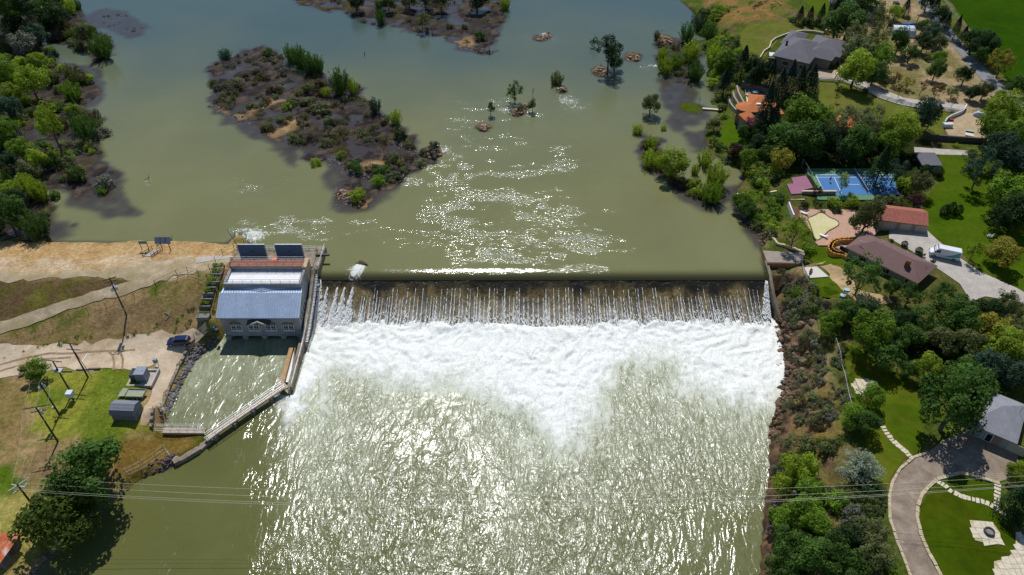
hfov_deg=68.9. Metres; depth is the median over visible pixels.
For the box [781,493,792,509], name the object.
thicket bush
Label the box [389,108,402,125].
willow shrub
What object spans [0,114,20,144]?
broadleaf tree
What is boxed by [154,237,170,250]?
solar panel
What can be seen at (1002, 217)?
broadleaf tree
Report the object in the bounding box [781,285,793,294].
bitterbrush
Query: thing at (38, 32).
broadleaf tree
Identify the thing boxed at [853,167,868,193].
tennis net
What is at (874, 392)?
broadleaf tree
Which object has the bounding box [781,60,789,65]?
window
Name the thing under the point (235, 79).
marsh bush
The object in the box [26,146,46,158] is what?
willow scrub
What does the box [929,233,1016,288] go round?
curb
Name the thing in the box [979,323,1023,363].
broadleaf tree
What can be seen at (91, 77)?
willow scrub
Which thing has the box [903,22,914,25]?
blue trailer
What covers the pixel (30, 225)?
willow shrub
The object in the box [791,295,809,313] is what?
bitterbrush
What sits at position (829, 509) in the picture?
thicket bush
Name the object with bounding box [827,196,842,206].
round bush
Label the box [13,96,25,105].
willow scrub
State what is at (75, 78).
willow scrub
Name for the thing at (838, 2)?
broadleaf tree
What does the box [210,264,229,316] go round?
timber stair
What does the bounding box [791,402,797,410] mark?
sagebrush
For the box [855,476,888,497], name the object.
round bush
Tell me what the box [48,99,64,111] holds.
willow scrub
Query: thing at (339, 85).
willow shrub
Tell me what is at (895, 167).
broadleaf tree
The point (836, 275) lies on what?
bare ground
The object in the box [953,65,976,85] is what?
broadleaf tree
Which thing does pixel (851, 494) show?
thicket bush
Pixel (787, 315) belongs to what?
bitterbrush
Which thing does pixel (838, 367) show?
sagebrush
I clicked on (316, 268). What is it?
divider wall
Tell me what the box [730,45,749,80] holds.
spruce tree
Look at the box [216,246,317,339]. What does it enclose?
powerhouse
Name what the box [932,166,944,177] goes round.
cypress tree
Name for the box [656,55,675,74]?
willow shrub
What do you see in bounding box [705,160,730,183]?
willow shrub
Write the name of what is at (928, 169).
bush
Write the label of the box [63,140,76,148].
willow scrub
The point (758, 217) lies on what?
shore bush
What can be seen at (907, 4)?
spruce tree
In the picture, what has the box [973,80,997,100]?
broadleaf tree
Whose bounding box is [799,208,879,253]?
pool terrace
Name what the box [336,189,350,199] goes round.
island rocks
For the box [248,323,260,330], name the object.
window
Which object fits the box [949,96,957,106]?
sapling tree
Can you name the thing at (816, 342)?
bitterbrush
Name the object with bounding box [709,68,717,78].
bush
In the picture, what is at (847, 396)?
sagebrush
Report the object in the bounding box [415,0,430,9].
broadleaf tree
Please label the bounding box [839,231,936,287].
brown house
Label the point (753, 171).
shore bush
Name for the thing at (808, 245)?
round bush
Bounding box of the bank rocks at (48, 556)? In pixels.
[27,478,129,574]
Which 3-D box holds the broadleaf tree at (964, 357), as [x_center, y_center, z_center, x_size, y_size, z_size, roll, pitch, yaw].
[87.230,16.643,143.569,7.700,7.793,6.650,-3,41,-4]
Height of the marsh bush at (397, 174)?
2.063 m
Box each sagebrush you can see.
[776,268,785,273]
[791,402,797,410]
[794,391,804,398]
[795,413,807,424]
[796,345,805,353]
[796,371,806,379]
[796,397,810,409]
[800,273,809,280]
[804,357,813,364]
[806,419,820,429]
[807,390,820,400]
[807,402,819,408]
[808,411,819,426]
[811,350,820,358]
[811,374,821,379]
[811,411,824,421]
[813,422,826,431]
[816,353,826,361]
[816,377,825,384]
[820,338,834,350]
[822,404,837,414]
[822,413,837,422]
[823,396,835,405]
[829,355,844,366]
[833,362,843,369]
[837,376,849,386]
[840,393,854,402]
[841,385,850,392]
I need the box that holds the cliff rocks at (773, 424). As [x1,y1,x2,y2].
[768,312,797,438]
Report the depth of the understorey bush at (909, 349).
151.60 m
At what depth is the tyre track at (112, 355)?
161.25 m
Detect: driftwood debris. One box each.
[211,104,251,124]
[321,158,373,179]
[334,187,351,208]
[387,138,426,160]
[460,43,488,52]
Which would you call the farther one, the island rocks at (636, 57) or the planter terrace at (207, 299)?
the island rocks at (636, 57)
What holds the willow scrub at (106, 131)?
on the ground at (86, 414)
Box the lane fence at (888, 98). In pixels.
[819,77,958,111]
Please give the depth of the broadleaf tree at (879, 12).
254.78 m
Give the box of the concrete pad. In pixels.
[804,267,828,278]
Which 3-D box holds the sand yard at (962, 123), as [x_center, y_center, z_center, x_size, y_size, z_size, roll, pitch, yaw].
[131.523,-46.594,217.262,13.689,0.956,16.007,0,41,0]
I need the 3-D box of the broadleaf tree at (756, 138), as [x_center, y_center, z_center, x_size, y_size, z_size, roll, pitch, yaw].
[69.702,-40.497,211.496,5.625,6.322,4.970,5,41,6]
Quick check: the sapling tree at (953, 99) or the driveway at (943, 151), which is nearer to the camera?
the driveway at (943, 151)
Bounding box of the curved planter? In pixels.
[826,236,858,258]
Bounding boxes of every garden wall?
[760,29,826,58]
[833,53,843,77]
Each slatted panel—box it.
[237,244,267,259]
[274,244,304,259]
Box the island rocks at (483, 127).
[479,123,490,131]
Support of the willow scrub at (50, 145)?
on the ground at (86, 414)
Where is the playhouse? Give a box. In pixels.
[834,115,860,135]
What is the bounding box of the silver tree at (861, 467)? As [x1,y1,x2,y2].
[834,446,888,486]
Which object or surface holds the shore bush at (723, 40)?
on the ground at (86, 414)
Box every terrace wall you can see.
[727,96,736,111]
[731,92,738,104]
[735,85,743,101]
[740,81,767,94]
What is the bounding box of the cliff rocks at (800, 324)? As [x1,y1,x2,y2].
[774,297,817,399]
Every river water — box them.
[0,0,766,279]
[36,317,784,574]
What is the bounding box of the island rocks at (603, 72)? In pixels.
[590,67,608,76]
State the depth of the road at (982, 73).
247.22 m
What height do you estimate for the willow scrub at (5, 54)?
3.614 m
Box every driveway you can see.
[818,69,966,109]
[889,230,1023,302]
[891,432,1017,574]
[914,147,967,154]
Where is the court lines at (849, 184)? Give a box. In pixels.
[816,176,882,194]
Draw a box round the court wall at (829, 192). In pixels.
[802,190,836,194]
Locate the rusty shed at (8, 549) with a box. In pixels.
[0,533,21,567]
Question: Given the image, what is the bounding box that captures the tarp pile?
[973,110,983,116]
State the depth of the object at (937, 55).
243.34 m
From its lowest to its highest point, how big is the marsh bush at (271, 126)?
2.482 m
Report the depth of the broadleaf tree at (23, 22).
271.62 m
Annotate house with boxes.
[769,30,844,72]
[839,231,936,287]
[958,394,1023,456]
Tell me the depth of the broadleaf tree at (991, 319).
150.58 m
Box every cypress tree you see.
[901,241,908,246]
[915,247,923,253]
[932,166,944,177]
[939,204,950,215]
[947,202,956,214]
[954,204,963,215]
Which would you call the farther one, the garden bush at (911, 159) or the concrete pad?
the garden bush at (911, 159)
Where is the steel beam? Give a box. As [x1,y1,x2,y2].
[315,253,329,255]
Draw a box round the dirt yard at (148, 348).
[0,322,218,425]
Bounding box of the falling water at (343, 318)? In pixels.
[313,279,771,328]
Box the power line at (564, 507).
[29,486,1019,507]
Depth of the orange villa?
225.31 m
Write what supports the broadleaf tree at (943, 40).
on the ground at (86, 414)
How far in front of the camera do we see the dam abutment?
176.93 m
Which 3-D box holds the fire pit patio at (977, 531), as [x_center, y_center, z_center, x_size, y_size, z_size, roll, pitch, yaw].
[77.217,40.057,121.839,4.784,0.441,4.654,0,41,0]
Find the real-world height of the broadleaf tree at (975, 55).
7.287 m
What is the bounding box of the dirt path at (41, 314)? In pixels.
[0,267,191,333]
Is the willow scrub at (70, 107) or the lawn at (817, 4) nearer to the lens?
the willow scrub at (70, 107)
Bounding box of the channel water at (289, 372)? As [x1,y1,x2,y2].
[286,352,293,381]
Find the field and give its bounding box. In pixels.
[950,0,1023,94]
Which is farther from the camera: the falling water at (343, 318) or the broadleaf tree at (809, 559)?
the falling water at (343, 318)
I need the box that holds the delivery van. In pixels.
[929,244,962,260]
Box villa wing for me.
[737,111,753,133]
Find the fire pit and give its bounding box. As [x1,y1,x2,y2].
[983,526,994,536]
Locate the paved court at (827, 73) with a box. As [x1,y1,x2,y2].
[819,70,840,77]
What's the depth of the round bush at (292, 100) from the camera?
239.26 m
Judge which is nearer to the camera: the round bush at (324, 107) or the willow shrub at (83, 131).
the willow shrub at (83, 131)
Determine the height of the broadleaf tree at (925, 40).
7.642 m
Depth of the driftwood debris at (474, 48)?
272.11 m
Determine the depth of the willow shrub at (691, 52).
260.83 m
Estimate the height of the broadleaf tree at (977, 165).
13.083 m
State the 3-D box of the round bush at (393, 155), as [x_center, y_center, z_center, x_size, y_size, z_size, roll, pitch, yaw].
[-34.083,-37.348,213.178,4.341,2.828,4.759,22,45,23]
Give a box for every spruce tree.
[713,68,732,100]
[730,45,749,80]
[750,80,774,133]
[761,58,777,90]
[763,101,780,143]
[770,67,788,101]
[776,59,797,97]
[787,64,806,103]
[791,64,820,103]
[792,6,804,24]
[804,6,814,27]
[814,3,825,26]
[859,144,890,193]
[901,0,910,17]
[925,0,940,20]
[940,12,951,32]
[948,15,962,40]
[952,25,968,46]
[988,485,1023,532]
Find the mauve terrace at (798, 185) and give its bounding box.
[786,176,812,194]
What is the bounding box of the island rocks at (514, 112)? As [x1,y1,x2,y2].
[509,108,522,115]
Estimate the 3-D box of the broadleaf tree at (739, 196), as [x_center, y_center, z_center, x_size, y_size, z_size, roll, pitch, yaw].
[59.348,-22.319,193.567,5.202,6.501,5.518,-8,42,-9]
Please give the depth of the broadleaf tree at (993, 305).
153.65 m
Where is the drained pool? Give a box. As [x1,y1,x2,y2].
[807,212,838,239]
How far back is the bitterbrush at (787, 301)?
170.46 m
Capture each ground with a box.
[0,0,1023,574]
[817,261,892,303]
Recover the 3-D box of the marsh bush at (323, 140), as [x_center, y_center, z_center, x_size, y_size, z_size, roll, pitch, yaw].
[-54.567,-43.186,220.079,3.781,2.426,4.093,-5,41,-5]
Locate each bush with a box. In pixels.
[24,105,36,114]
[36,208,50,219]
[47,190,60,200]
[48,49,58,57]
[66,38,77,46]
[206,78,217,85]
[212,84,222,91]
[230,89,238,95]
[232,77,239,82]
[233,81,243,89]
[245,102,256,107]
[251,68,259,73]
[259,47,273,58]
[261,74,270,80]
[262,97,271,103]
[265,85,274,93]
[265,123,275,131]
[274,85,281,92]
[277,67,287,74]
[281,102,291,110]
[286,96,298,105]
[288,132,303,143]
[296,118,304,123]
[299,97,310,104]
[302,83,317,92]
[305,133,314,140]
[310,101,331,114]
[310,157,322,167]
[313,78,327,87]
[315,88,322,95]
[321,138,333,146]
[322,115,338,124]
[322,133,333,138]
[335,151,346,158]
[346,160,362,174]
[347,187,365,203]
[352,156,362,161]
[356,130,366,137]
[362,135,373,141]
[364,163,377,172]
[368,174,385,187]
[372,164,391,176]
[382,114,388,120]
[383,173,393,180]
[385,151,401,162]
[392,171,399,178]
[393,129,407,141]
[397,159,404,165]
[400,166,409,172]
[403,140,415,148]
[414,157,427,166]
[428,141,439,149]
[474,30,486,39]
[641,139,651,149]
[667,176,679,183]
[670,43,679,49]
[678,177,688,187]
[685,178,695,188]
[690,178,701,186]
[692,186,704,197]
[700,8,709,14]
[705,75,720,86]
[707,135,720,142]
[708,13,720,20]
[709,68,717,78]
[710,9,723,15]
[711,38,725,46]
[711,98,719,104]
[714,3,729,12]
[714,141,728,149]
[718,103,727,109]
[720,111,729,118]
[721,155,736,164]
[722,31,736,41]
[725,42,734,51]
[727,35,739,44]
[727,39,739,46]
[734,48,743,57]
[746,166,764,179]
[747,218,765,231]
[749,175,766,186]
[751,174,763,185]
[752,213,768,224]
[755,178,770,193]
[756,163,769,171]
[762,169,780,182]
[762,220,780,230]
[762,227,777,237]
[763,166,782,176]
[763,207,783,218]
[765,524,776,535]
[766,197,781,209]
[766,215,776,224]
[768,191,784,202]
[768,213,780,221]
[769,464,782,474]
[770,502,778,519]
[774,462,787,473]
[779,451,792,468]
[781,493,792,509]
[783,498,805,516]
[792,434,818,453]
[792,447,808,458]
[792,483,811,496]
[799,200,809,209]
[802,242,810,251]
[806,245,816,252]
[813,434,827,448]
[813,489,838,506]
[814,437,838,456]
[822,152,832,160]
[822,438,839,449]
[822,504,833,515]
[826,489,856,514]
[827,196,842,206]
[827,483,848,500]
[829,206,842,213]
[830,433,849,445]
[834,482,854,498]
[835,499,863,521]
[840,503,864,526]
[843,194,860,207]
[846,487,866,506]
[854,494,877,515]
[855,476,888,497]
[858,499,877,517]
[860,143,878,153]
[862,497,884,516]
[871,491,887,508]
[872,491,883,505]
[873,195,889,203]
[886,193,903,206]
[886,306,904,319]
[886,563,898,574]
[895,176,913,189]
[900,151,917,163]
[904,345,917,356]
[919,334,942,354]
[920,164,931,173]
[921,325,932,334]
[922,368,947,384]
[924,367,946,385]
[941,345,961,364]
[951,346,970,363]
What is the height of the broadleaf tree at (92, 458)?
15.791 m
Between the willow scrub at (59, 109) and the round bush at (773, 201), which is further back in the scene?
the willow scrub at (59, 109)
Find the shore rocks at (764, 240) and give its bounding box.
[752,221,768,247]
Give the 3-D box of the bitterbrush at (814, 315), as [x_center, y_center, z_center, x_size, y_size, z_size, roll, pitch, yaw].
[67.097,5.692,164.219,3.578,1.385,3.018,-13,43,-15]
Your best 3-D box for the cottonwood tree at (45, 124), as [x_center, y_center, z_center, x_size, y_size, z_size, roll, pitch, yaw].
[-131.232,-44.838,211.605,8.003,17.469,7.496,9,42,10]
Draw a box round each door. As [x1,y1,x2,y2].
[8,548,15,556]
[136,407,141,416]
[881,221,896,229]
[898,223,911,230]
[914,225,928,232]
[1005,442,1023,456]
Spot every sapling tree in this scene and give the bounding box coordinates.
[896,83,904,95]
[919,81,928,95]
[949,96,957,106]
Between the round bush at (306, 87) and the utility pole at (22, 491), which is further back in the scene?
the round bush at (306, 87)
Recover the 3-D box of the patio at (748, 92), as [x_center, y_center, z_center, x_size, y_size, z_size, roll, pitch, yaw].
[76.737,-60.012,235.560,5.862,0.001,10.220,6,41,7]
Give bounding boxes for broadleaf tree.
[0,13,23,35]
[0,30,14,53]
[0,55,19,91]
[0,81,22,100]
[0,96,23,118]
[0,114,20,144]
[0,151,19,173]
[0,192,30,233]
[3,135,38,162]
[5,30,36,57]
[6,189,27,206]
[6,482,101,553]
[10,56,30,69]
[12,63,50,98]
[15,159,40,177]
[17,355,51,382]
[18,15,45,42]
[18,21,46,48]
[24,149,52,171]
[26,52,44,65]
[29,0,59,28]
[39,66,53,77]
[39,436,124,501]
[41,0,71,31]
[65,474,112,519]
[70,22,96,42]
[348,0,364,11]
[380,0,396,11]
[401,0,416,9]
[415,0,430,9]
[415,11,429,31]
[431,0,448,11]
[468,0,489,10]
[506,79,523,101]
[590,36,598,45]
[607,56,623,70]
[642,93,661,114]
[654,144,690,178]
[705,117,721,131]
[712,48,736,72]
[726,142,743,158]
[731,189,750,210]
[736,124,750,139]
[738,198,760,217]
[739,148,758,169]
[743,52,759,72]
[743,190,763,204]
[744,71,761,86]
[744,115,758,132]
[748,133,768,152]
[750,58,771,85]
[752,119,775,141]
[757,144,775,161]
[762,550,805,574]
[765,121,806,151]
[767,503,794,531]
[769,147,795,170]
[769,523,812,563]
[771,468,798,498]
[778,212,812,246]
[781,451,821,488]
[783,91,824,127]
[784,145,797,154]
[785,118,826,159]
[787,492,825,530]
[790,535,835,574]
[796,476,826,503]
[798,506,834,536]
[806,122,841,155]
[812,185,823,199]
[814,103,838,124]
[817,317,840,340]
[819,310,850,330]
[820,7,853,38]
[820,530,854,563]
[827,0,867,40]
[827,104,870,137]
[829,0,857,9]
[829,523,865,556]
[830,298,860,323]
[831,548,872,574]
[832,135,858,162]
[835,47,877,88]
[839,401,865,430]
[841,18,871,47]
[842,34,877,60]
[842,251,885,295]
[844,121,878,159]
[848,198,886,233]
[849,515,892,545]
[850,104,888,132]
[850,296,884,324]
[850,408,884,434]
[851,306,896,353]
[854,0,885,11]
[855,380,885,409]
[857,4,880,21]
[858,533,899,571]
[863,18,893,49]
[864,60,889,85]
[867,3,895,36]
[867,40,897,65]
[867,338,907,372]
[877,129,902,158]
[878,106,922,150]
[879,81,888,89]
[882,158,909,184]
[883,277,903,297]
[888,4,905,19]
[890,73,902,85]
[891,25,910,54]
[891,310,919,330]
[893,322,928,351]
[896,281,927,306]
[899,359,920,377]
[900,42,920,62]
[902,76,915,88]
[906,191,925,208]
[910,170,935,193]
[910,303,944,331]
[913,350,944,380]
[914,31,937,52]
[914,95,944,130]
[916,19,930,32]
[917,363,992,435]
[919,0,936,11]
[921,20,943,38]
[923,281,968,316]
[925,57,947,80]
[925,326,962,357]
[929,82,945,97]
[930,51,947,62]
[933,32,948,50]
[934,4,949,24]
[936,297,988,333]
[944,354,986,380]
[946,86,958,96]
[948,362,1000,395]
[950,328,989,357]
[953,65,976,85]
[960,145,1003,188]
[961,148,987,164]
[962,29,987,54]
[963,85,982,99]
[965,239,985,261]
[970,29,1001,60]
[971,47,992,64]
[971,298,1005,323]
[971,348,1011,384]
[972,311,1015,339]
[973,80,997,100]
[975,110,1011,143]
[978,88,1023,120]
[978,130,1023,169]
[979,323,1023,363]
[981,170,1023,207]
[981,235,1023,267]
[983,204,1021,232]
[988,48,1017,77]
[991,288,1023,318]
[997,143,1023,176]
[997,357,1023,387]
[998,117,1023,144]
[998,193,1023,230]
[1000,507,1023,527]
[1003,313,1023,342]
[1004,73,1023,93]
[1005,461,1023,487]
[1007,102,1023,130]
[1016,445,1023,486]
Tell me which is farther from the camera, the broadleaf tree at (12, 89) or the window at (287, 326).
the broadleaf tree at (12, 89)
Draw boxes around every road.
[0,257,230,282]
[917,0,1022,106]
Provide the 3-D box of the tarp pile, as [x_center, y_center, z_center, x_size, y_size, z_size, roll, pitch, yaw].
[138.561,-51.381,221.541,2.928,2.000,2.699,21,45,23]
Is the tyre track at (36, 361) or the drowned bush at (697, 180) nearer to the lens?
the tyre track at (36, 361)
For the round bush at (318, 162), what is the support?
on the ground at (86, 414)
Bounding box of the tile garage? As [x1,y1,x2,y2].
[872,203,928,232]
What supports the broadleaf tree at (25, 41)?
on the ground at (86, 414)
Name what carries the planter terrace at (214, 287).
on the ground at (86, 414)
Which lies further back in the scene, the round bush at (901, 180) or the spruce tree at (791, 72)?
the spruce tree at (791, 72)
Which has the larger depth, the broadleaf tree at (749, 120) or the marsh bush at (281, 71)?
the marsh bush at (281, 71)
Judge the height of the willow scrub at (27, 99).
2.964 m
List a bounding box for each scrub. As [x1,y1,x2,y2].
[0,53,12,59]
[0,168,13,178]
[0,175,12,183]
[0,180,16,196]
[1,48,12,53]
[1,57,14,63]
[2,187,29,202]
[4,114,23,122]
[4,122,27,141]
[10,117,25,125]
[10,172,32,191]
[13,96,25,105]
[16,115,24,122]
[17,224,41,241]
[18,93,33,105]
[23,57,45,71]
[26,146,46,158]
[31,98,44,105]
[33,137,44,144]
[36,140,47,149]
[41,100,57,111]
[42,68,59,84]
[43,45,56,52]
[44,57,55,65]
[45,30,62,39]
[45,147,59,156]
[45,154,59,168]
[46,142,53,148]
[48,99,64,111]
[50,159,58,169]
[52,83,64,93]
[54,30,70,41]
[55,64,66,72]
[55,113,66,129]
[56,162,69,173]
[57,78,81,99]
[57,150,75,162]
[57,155,76,167]
[58,0,75,13]
[58,19,75,30]
[60,148,70,154]
[61,28,72,39]
[61,63,79,77]
[62,164,87,180]
[63,103,83,112]
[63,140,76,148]
[65,164,84,181]
[67,27,77,38]
[67,94,75,104]
[68,70,82,84]
[71,44,83,51]
[72,65,87,76]
[73,149,81,155]
[75,137,96,148]
[79,72,94,83]
[79,73,90,84]
[81,143,93,151]
[84,108,101,120]
[91,174,115,190]
[93,126,112,138]
[95,185,107,194]
[99,33,112,45]
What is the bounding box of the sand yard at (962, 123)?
[945,113,989,140]
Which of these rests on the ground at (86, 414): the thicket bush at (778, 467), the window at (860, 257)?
the thicket bush at (778, 467)
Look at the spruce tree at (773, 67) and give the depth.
234.53 m
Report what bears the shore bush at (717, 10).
on the ground at (86, 414)
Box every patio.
[745,89,763,101]
[850,378,877,394]
[969,520,1004,545]
[992,532,1023,574]
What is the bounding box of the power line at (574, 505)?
[25,485,1017,505]
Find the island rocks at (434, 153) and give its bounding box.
[423,147,441,158]
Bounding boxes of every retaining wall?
[766,228,804,252]
[924,134,986,143]
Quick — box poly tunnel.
[888,25,915,37]
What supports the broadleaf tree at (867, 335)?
on the ground at (86, 414)
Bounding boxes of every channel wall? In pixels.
[281,348,293,383]
[288,346,296,394]
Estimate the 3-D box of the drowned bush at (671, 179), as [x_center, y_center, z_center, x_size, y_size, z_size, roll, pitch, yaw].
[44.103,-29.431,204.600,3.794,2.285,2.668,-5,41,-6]
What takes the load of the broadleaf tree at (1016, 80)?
on the ground at (86, 414)
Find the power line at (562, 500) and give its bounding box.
[29,482,1013,500]
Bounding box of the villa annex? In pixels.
[769,103,783,120]
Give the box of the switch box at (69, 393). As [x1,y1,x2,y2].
[65,390,74,400]
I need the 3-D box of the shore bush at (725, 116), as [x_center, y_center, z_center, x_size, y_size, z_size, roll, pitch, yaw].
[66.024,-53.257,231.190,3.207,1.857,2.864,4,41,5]
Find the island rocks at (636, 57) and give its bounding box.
[627,54,639,60]
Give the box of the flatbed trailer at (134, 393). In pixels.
[117,388,146,399]
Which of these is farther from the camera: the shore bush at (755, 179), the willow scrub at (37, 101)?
the willow scrub at (37, 101)
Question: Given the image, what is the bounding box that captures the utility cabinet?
[152,358,158,365]
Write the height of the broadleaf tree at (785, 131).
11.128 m
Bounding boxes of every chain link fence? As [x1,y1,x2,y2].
[7,281,155,340]
[153,227,247,286]
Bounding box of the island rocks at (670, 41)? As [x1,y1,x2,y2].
[660,36,671,43]
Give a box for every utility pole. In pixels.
[9,479,29,502]
[22,404,58,442]
[29,382,60,415]
[45,360,69,389]
[63,343,91,377]
[103,276,126,315]
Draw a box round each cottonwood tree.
[0,0,23,35]
[7,0,40,27]
[33,100,65,150]
[43,0,65,7]
[487,102,494,115]
[528,98,535,111]
[596,33,623,74]
[839,171,850,192]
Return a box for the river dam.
[316,278,770,326]
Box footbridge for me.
[204,379,287,441]
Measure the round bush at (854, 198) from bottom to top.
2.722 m
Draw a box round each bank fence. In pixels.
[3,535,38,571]
[123,445,171,474]
[151,335,194,427]
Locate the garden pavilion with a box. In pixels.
[914,152,942,170]
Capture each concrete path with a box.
[144,249,158,255]
[196,256,233,262]
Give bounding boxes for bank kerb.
[149,338,194,427]
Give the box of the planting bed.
[792,208,799,220]
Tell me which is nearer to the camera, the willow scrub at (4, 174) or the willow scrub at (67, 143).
the willow scrub at (4, 174)
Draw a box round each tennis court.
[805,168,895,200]
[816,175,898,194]
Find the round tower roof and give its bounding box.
[734,102,764,123]
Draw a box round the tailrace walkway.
[153,424,206,434]
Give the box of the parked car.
[166,335,190,346]
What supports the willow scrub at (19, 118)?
on the ground at (86, 414)
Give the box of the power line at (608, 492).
[25,476,1015,492]
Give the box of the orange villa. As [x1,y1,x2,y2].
[748,94,767,118]
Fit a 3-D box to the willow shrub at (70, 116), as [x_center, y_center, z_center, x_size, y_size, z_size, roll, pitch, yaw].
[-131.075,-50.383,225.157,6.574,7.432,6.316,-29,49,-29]
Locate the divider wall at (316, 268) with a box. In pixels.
[287,244,326,391]
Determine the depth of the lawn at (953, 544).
122.52 m
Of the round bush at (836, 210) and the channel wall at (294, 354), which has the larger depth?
the round bush at (836, 210)
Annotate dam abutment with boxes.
[761,251,804,317]
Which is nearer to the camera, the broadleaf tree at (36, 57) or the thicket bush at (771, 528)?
the thicket bush at (771, 528)
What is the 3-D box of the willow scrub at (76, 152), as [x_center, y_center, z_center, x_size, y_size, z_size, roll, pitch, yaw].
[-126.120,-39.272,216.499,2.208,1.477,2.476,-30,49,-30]
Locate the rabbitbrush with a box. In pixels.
[446,23,453,28]
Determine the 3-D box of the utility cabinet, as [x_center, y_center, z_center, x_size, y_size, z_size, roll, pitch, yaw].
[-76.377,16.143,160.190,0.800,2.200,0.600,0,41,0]
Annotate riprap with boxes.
[142,452,175,475]
[156,326,218,423]
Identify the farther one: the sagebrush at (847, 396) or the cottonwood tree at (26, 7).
the cottonwood tree at (26, 7)
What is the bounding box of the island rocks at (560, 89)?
[556,87,565,92]
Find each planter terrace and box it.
[196,313,211,322]
[199,304,210,309]
[201,296,213,301]
[203,291,214,296]
[205,285,216,290]
[208,278,220,284]
[211,270,223,276]
[212,265,224,269]
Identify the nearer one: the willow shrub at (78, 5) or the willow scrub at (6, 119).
the willow scrub at (6, 119)
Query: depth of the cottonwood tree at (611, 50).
250.09 m
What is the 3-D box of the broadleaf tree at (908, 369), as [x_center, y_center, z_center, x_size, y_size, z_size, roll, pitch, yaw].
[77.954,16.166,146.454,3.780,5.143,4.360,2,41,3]
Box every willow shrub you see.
[11,172,37,196]
[14,208,50,239]
[22,177,47,202]
[64,110,87,131]
[68,112,98,139]
[71,0,81,9]
[85,30,114,58]
[94,118,102,128]
[217,47,232,59]
[281,40,299,63]
[290,43,309,69]
[300,49,318,75]
[311,53,324,73]
[320,87,331,97]
[328,66,350,94]
[346,77,357,94]
[368,96,380,112]
[374,0,382,11]
[374,8,385,24]
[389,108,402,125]
[499,0,510,10]
[550,70,564,85]
[632,123,642,134]
[640,147,659,167]
[644,135,658,149]
[653,30,660,38]
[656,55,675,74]
[657,46,671,61]
[669,51,685,68]
[678,20,695,42]
[682,38,702,61]
[687,59,704,81]
[691,10,708,31]
[691,163,700,175]
[696,146,714,167]
[701,21,719,39]
[702,177,727,204]
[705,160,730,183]
[706,41,725,66]
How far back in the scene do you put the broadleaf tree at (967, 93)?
226.03 m
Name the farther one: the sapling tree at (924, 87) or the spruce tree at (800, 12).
the spruce tree at (800, 12)
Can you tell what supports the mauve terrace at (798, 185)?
on the ground at (86, 414)
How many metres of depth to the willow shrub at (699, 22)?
282.58 m
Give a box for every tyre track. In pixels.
[0,349,134,364]
[0,356,70,370]
[108,350,114,369]
[119,352,123,369]
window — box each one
[230,322,242,330]
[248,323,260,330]
[265,322,277,330]
[282,322,294,330]
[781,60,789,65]
[839,245,849,253]
[857,255,866,261]
[880,266,889,274]
[983,433,993,442]
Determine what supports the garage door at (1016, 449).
in the grey house at (1004, 416)
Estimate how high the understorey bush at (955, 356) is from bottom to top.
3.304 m
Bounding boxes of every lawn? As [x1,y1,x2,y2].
[719,118,749,146]
[740,21,822,56]
[792,246,843,264]
[805,0,830,16]
[809,277,847,298]
[818,82,953,138]
[843,343,924,484]
[920,475,1015,574]
[924,155,1023,290]
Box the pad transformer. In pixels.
[126,366,159,387]
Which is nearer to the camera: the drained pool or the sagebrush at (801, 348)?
the sagebrush at (801, 348)
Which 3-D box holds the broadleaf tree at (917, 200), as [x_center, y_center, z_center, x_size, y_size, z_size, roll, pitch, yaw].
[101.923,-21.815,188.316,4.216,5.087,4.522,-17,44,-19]
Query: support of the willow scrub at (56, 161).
on the ground at (86, 414)
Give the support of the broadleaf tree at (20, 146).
on the ground at (86, 414)
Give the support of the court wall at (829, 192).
on the ground at (86, 414)
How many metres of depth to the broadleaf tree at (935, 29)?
254.02 m
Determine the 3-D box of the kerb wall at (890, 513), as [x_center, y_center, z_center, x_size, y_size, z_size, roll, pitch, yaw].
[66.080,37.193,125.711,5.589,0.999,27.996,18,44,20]
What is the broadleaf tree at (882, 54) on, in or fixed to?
on the ground at (86, 414)
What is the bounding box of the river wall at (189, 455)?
[172,440,211,466]
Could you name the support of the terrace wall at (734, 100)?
on the ground at (86, 414)
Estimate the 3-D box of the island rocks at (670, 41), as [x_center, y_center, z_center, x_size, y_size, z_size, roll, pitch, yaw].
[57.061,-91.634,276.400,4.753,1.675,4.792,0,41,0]
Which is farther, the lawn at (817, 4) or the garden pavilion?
the lawn at (817, 4)
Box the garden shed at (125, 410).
[109,400,143,420]
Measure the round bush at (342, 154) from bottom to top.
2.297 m
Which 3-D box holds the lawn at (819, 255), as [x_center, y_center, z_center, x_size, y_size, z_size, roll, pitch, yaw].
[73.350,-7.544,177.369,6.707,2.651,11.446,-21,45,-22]
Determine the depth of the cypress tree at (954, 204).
186.00 m
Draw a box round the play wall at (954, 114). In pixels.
[945,104,966,121]
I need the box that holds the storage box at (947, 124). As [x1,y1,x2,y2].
[942,122,953,127]
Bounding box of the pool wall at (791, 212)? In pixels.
[787,202,794,217]
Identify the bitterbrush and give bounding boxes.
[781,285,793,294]
[783,310,799,323]
[784,294,797,308]
[789,281,800,290]
[789,284,804,295]
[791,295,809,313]
[792,308,803,323]
[799,299,821,315]
[800,326,815,341]
[801,298,817,311]
[803,304,818,314]
[807,295,821,308]
[808,335,822,347]
[809,311,821,319]
[816,335,831,353]
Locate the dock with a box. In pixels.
[703,107,721,110]
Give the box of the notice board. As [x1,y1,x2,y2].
[138,241,148,248]
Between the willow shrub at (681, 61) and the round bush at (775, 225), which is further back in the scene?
the willow shrub at (681, 61)
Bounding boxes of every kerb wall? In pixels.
[888,451,928,574]
[915,471,999,574]
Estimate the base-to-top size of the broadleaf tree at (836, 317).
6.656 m

